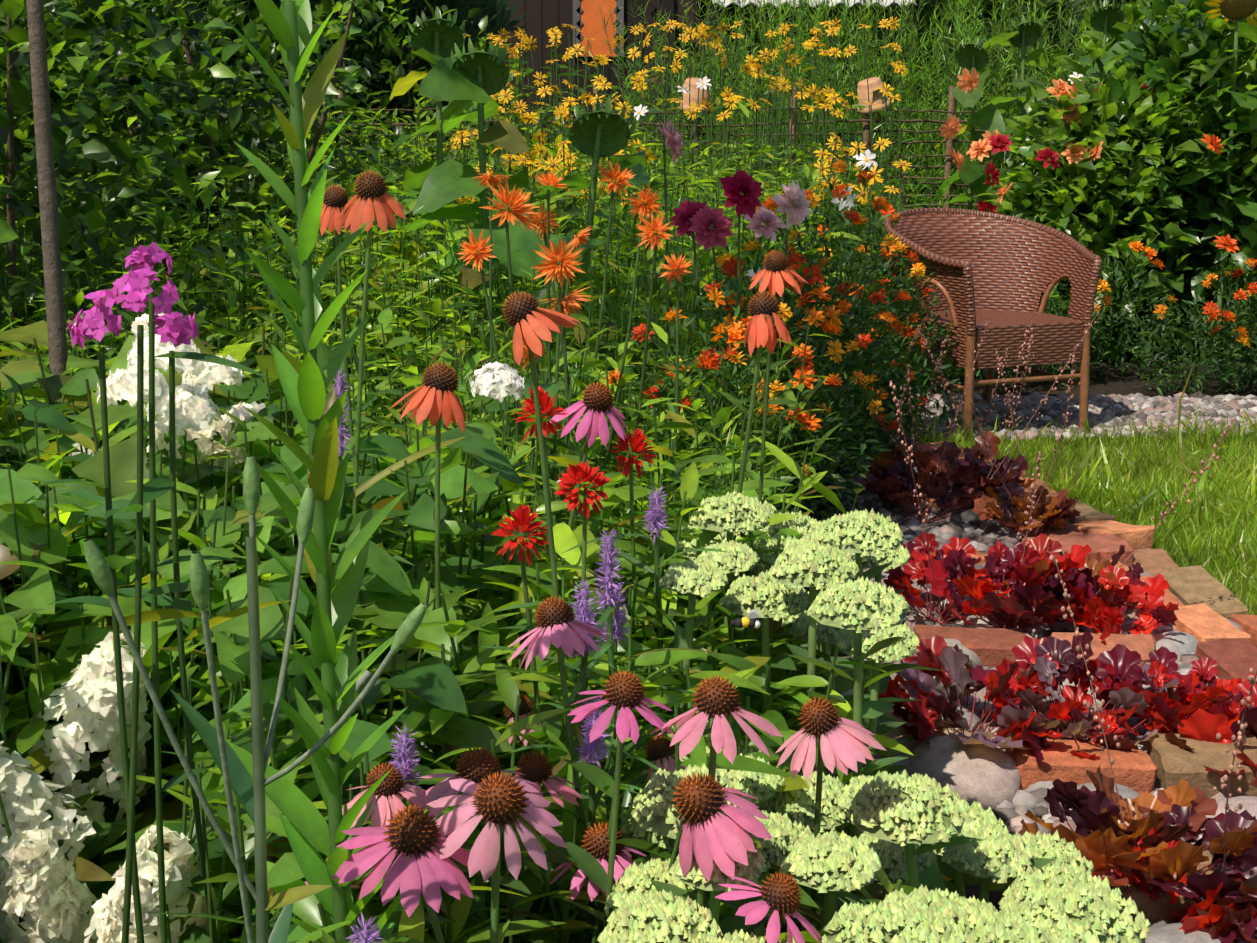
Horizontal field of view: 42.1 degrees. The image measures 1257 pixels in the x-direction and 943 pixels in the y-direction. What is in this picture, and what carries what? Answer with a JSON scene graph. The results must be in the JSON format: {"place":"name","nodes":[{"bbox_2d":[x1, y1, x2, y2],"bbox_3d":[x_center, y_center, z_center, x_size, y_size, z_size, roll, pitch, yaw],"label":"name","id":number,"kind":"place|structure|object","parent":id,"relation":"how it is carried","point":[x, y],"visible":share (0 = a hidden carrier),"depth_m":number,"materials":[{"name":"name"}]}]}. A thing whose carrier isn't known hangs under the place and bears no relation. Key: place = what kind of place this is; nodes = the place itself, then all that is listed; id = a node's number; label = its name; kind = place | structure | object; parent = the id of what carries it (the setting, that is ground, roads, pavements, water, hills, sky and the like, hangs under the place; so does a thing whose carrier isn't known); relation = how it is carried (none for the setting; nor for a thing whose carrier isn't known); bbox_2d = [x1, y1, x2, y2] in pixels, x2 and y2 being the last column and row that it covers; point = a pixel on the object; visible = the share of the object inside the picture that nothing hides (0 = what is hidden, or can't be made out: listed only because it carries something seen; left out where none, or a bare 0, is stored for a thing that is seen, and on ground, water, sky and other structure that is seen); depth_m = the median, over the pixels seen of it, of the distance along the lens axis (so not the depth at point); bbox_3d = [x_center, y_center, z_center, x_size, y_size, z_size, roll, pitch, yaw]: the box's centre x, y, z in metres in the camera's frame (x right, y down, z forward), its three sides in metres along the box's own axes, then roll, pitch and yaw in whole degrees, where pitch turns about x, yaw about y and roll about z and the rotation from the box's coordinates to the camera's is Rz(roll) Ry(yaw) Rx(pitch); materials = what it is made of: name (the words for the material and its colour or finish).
{"place":"outdoors","nodes":[
{"label":"outdoors","id":0,"kind":"place"},
{"bbox_2d":[24,412,1012,930],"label":"border soil","id":1,"kind":"structure","parent":0,"point":[996,896],"depth_m":2.50,"materials":[{"name":"brown soil"}]},
{"bbox_2d":[26,0,70,409],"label":"slender tree","id":2,"kind":"object","parent":1,"relation":"on","point":[55,310],"visible":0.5,"depth_m":3.12,"materials":[{"name":"brown plant"}]},
{"bbox_2d":[34,242,290,942],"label":"phlox","id":3,"kind":"object","parent":1,"relation":"on","point":[177,330],"visible":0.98,"depth_m":1.61,"materials":[{"name":"green plant"}]},
{"bbox_2d":[0,320,345,801],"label":"oakleaf hydrangea","id":4,"kind":"object","parent":1,"relation":"on","point":[123,460],"visible":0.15,"depth_m":2.92,"materials":[{"name":"green plant"}]},
{"bbox_2d":[83,456,426,942],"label":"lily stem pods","id":5,"kind":"object","parent":1,"relation":"on","point":[246,789],"visible":1,"depth_m":1.23,"materials":[{"name":"green plant"}]},
{"bbox_2d":[0,313,524,942],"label":"white hydrangeas","id":6,"kind":"object","parent":1,"relation":"on","point":[46,895],"visible":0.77,"depth_m":2.07,"materials":[{"name":"white plant"}]},
{"bbox_2d":[0,368,590,942],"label":"foliage","id":7,"kind":"object","parent":1,"relation":"on","point":[386,576],"visible":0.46,"depth_m":2.22,"materials":[{"name":"green plant"}]},
{"bbox_2d":[225,0,407,941],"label":"lily stalk","id":8,"kind":"object","parent":1,"relation":"on","point":[316,415],"visible":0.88,"depth_m":1.40,"materials":[{"name":"green plant"}]},
{"bbox_2d":[0,214,887,763],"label":"border foliage","id":9,"kind":"object","parent":1,"relation":"on","point":[418,358],"visible":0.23,"depth_m":3.85,"materials":[{"name":"green plant"}]},
{"bbox_2d":[0,339,943,942],"bbox_3d":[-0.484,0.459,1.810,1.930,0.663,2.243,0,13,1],"label":"border foliage","id":10,"kind":"object","parent":1,"relation":"on","point":[42,674],"visible":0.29,"depth_m":2.05,"materials":[{"name":"green plant"}]},
{"bbox_2d":[241,368,773,942],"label":"purple flower spikes","id":11,"kind":"object","parent":1,"relation":"on","point":[597,748],"visible":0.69,"depth_m":1.86,"materials":[{"name":"purple plant"}]},
{"bbox_2d":[319,170,808,824],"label":"orange coneflowers","id":12,"kind":"object","parent":1,"relation":"on","point":[435,400],"visible":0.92,"depth_m":2.20,"materials":[{"name":"orange plant"}]},
{"bbox_2d":[476,386,658,823],"bbox_3d":[-0.047,0.281,2.262,0.211,0.813,0.627,3,13,12],"label":"double red echinacea","id":13,"kind":"object","parent":1,"relation":"on","point":[522,517],"visible":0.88,"depth_m":2.07,"materials":[{"name":"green plant"}]},
{"bbox_2d":[457,160,692,532],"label":"orange flowers","id":14,"kind":"object","parent":1,"relation":"on","point":[549,266],"visible":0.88,"depth_m":3.13,"materials":[{"name":"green plant"}]},
{"bbox_2d":[304,382,886,942],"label":"pink coneflowers","id":15,"kind":"object","parent":1,"relation":"on","point":[494,800],"visible":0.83,"depth_m":1.49,"materials":[{"name":"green plant"}]},
{"bbox_2d":[319,144,957,413],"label":"flowers","id":16,"kind":"object","parent":1,"relation":"on","point":[788,166],"visible":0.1,"depth_m":6.81,"materials":[{"name":"orange plant"}]},
{"bbox_2d":[658,120,810,453],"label":"dahlias","id":17,"kind":"object","parent":1,"relation":"on","point":[703,218],"visible":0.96,"depth_m":4.11,"materials":[{"name":"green plant"}]},
{"bbox_2d":[434,72,1084,639],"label":"flowers","id":18,"kind":"object","parent":1,"relation":"on","point":[721,482],"depth_m":3.83,"materials":[{"name":"orange plant"}]},
{"bbox_2d":[597,490,1150,942],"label":"sedum heads","id":19,"kind":"object","parent":1,"relation":"on","point":[925,838],"visible":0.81,"depth_m":1.70,"materials":[{"name":"green plant"}]},
{"bbox_2d":[730,609,760,627],"bbox_3d":[0.107,0.135,1.492,0.028,0.017,0.014,0,13,1],"label":"bumblebee","id":20,"kind":"object","parent":19,"relation":"on","point":[749,620],"visible":1,"depth_m":1.49},
{"bbox_2d":[585,147,1256,521],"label":"marigolds","id":21,"kind":"object","parent":1,"relation":"on","point":[853,395],"visible":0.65,"depth_m":4.85,"materials":[{"name":"green plant"}]},
{"bbox_2d":[832,448,1256,942],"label":"gravel bed","id":22,"kind":"object","parent":1,"relation":"on","point":[976,530],"visible":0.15,"depth_m":3.67,"materials":[{"name":"grey gravel"}]},
{"bbox_2d":[800,512,1256,942],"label":"rocks","id":23,"kind":"object","parent":22,"relation":"on","point":[985,776],"visible":0.15,"depth_m":2.77,"materials":[{"name":"stone"}]},
{"bbox_2d":[851,308,1256,942],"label":"heuchera plants","id":24,"kind":"object","parent":22,"relation":"on","point":[1115,838],"visible":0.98,"depth_m":2.98,"materials":[{"name":"red plant"}]},
{"bbox_2d":[887,440,1256,923],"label":"brick edging","id":25,"kind":"object","parent":22,"relation":"on","point":[1208,607],"visible":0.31,"depth_m":3.38,"materials":[{"name":"orange brick"}]},
{"bbox_2d":[353,0,911,210],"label":"wire fence","id":26,"kind":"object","parent":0,"point":[542,17],"depth_m":15.43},
{"bbox_2d":[712,0,916,7],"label":"corrugated shed roof","id":27,"kind":"object","parent":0,"point":[888,2],"visible":0.6,"depth_m":14.69,"materials":[{"name":"metal"}]},
{"bbox_2d":[875,159,1256,397],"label":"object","id":28,"kind":"structure","parent":0,"point":[1116,382],"depth_m":7.14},
{"bbox_2d":[4,0,369,207],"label":"shrub","id":29,"kind":"object","parent":28,"relation":"on","point":[234,36],"depth_m":9.90,"materials":[{"name":"green plant"}]},
{"bbox_2d":[0,0,549,400],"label":"shrubs","id":30,"kind":"object","parent":28,"relation":"on","point":[77,68],"visible":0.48,"depth_m":5.86,"materials":[{"name":"green plant"}]},
{"bbox_2d":[237,10,396,138],"bbox_3d":[-3.412,-4.599,12.792,3.215,5.906,3.240,0,13,1],"label":"shrub","id":31,"kind":"object","parent":28,"relation":"on","point":[395,103],"depth_m":13.07,"materials":[{"name":"green plant"}]},
{"bbox_2d":[141,0,527,181],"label":"shrub","id":32,"kind":"object","parent":28,"relation":"on","point":[494,11],"visible":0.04,"depth_m":11.02,"materials":[{"name":"green plant"}]},
{"bbox_2d":[0,84,888,433],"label":"border foliage","id":33,"kind":"object","parent":28,"relation":"on","point":[698,184],"visible":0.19,"depth_m":6.18,"materials":[{"name":"green plant"}]},
{"bbox_2d":[310,86,985,264],"bbox_3d":[0.107,-1.541,9.353,3.871,1.302,0.104,0,13,1],"label":"wattle fence","id":34,"kind":"object","parent":28,"relation":"on","point":[949,143],"visible":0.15,"depth_m":9.26,"materials":[{"name":"brown wood"}]},
{"bbox_2d":[678,78,710,113],"bbox_3d":[0.371,-2.127,9.253,0.196,0.204,0.203,0,13,1],"label":"clay pot on post","id":35,"kind":"object","parent":34,"relation":"on","point":[693,91],"visible":0.56,"depth_m":9.18,"materials":[{"name":"ceramic"}]},
{"bbox_2d":[857,77,890,114],"bbox_3d":[1.390,-2.124,9.237,0.202,0.210,0.196,0,13,1],"label":"clay pot on post","id":36,"kind":"object","parent":34,"relation":"on","point":[873,84],"visible":0.83,"depth_m":9.16,"materials":[{"name":"ceramic"}]},
{"bbox_2d":[442,16,918,399],"bbox_3d":[0.275,-1.392,7.765,2.498,1.699,4.187,0,13,1],"label":"yellow heliopsis","id":37,"kind":"object","parent":28,"relation":"on","point":[782,85],"visible":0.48,"depth_m":7.97,"materials":[{"name":"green plant"}]},
{"bbox_2d":[368,0,1256,413],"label":"sunflowers","id":38,"kind":"object","parent":28,"relation":"on","point":[472,82],"visible":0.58,"depth_m":4.94,"materials":[{"name":"green plant"}]},
{"bbox_2d":[582,0,1150,278],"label":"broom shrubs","id":39,"kind":"object","parent":28,"relation":"on","point":[799,47],"visible":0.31,"depth_m":10.37,"materials":[{"name":"green plant"}]},
{"bbox_2d":[873,1,1014,202],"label":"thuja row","id":40,"kind":"object","parent":28,"relation":"on","point":[921,98],"depth_m":20.11,"materials":[{"name":"green plant"}]},
{"bbox_2d":[834,0,1091,209],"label":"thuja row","id":41,"kind":"object","parent":28,"relation":"on","point":[929,6],"visible":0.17,"depth_m":15.33,"materials":[{"name":"green plant"}]},
{"bbox_2d":[909,0,1162,201],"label":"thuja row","id":42,"kind":"object","parent":28,"relation":"on","point":[989,7],"visible":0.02,"depth_m":16.70,"materials":[{"name":"green plant"}]},
{"bbox_2d":[889,0,1256,366],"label":"dahlia bush","id":43,"kind":"object","parent":28,"relation":"on","point":[1129,162],"visible":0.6,"depth_m":7.49,"materials":[{"name":"green plant"}]},
{"bbox_2d":[1056,0,1217,72],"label":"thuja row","id":44,"kind":"object","parent":28,"relation":"on","point":[1097,31],"depth_m":18.02,"materials":[{"name":"green plant"}]},
{"bbox_2d":[883,127,1256,606],"bbox_3d":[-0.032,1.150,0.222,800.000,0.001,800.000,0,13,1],"label":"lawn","id":45,"kind":"structure","parent":0,"point":[1203,546],"depth_m":4.26,"materials":[{"name":"green plant"}]},
{"bbox_2d":[898,361,1256,614],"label":"lawn grass","id":46,"kind":"structure","parent":45,"relation":"on","point":[1146,477],"depth_m":4.99,"materials":[{"name":"green plant"}]},
{"label":"gravel strip","id":47,"kind":"structure","parent":0,"visible":0},
{"bbox_2d":[873,391,1256,442],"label":"gravel strip","id":48,"kind":"object","parent":47,"relation":"on","point":[1141,408],"visible":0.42,"depth_m":6.25,"materials":[{"name":"grey gravel"}]},
{"bbox_2d":[884,208,1101,440],"bbox_3d":[1.294,-0.558,6.076,0.706,0.798,0.733,-5,13,-21],"label":"wicker chair","id":49,"kind":"object","parent":48,"relation":"on","point":[1002,273],"visible":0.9,"depth_m":5.99,"materials":[{"name":"wicker"}]}
]}

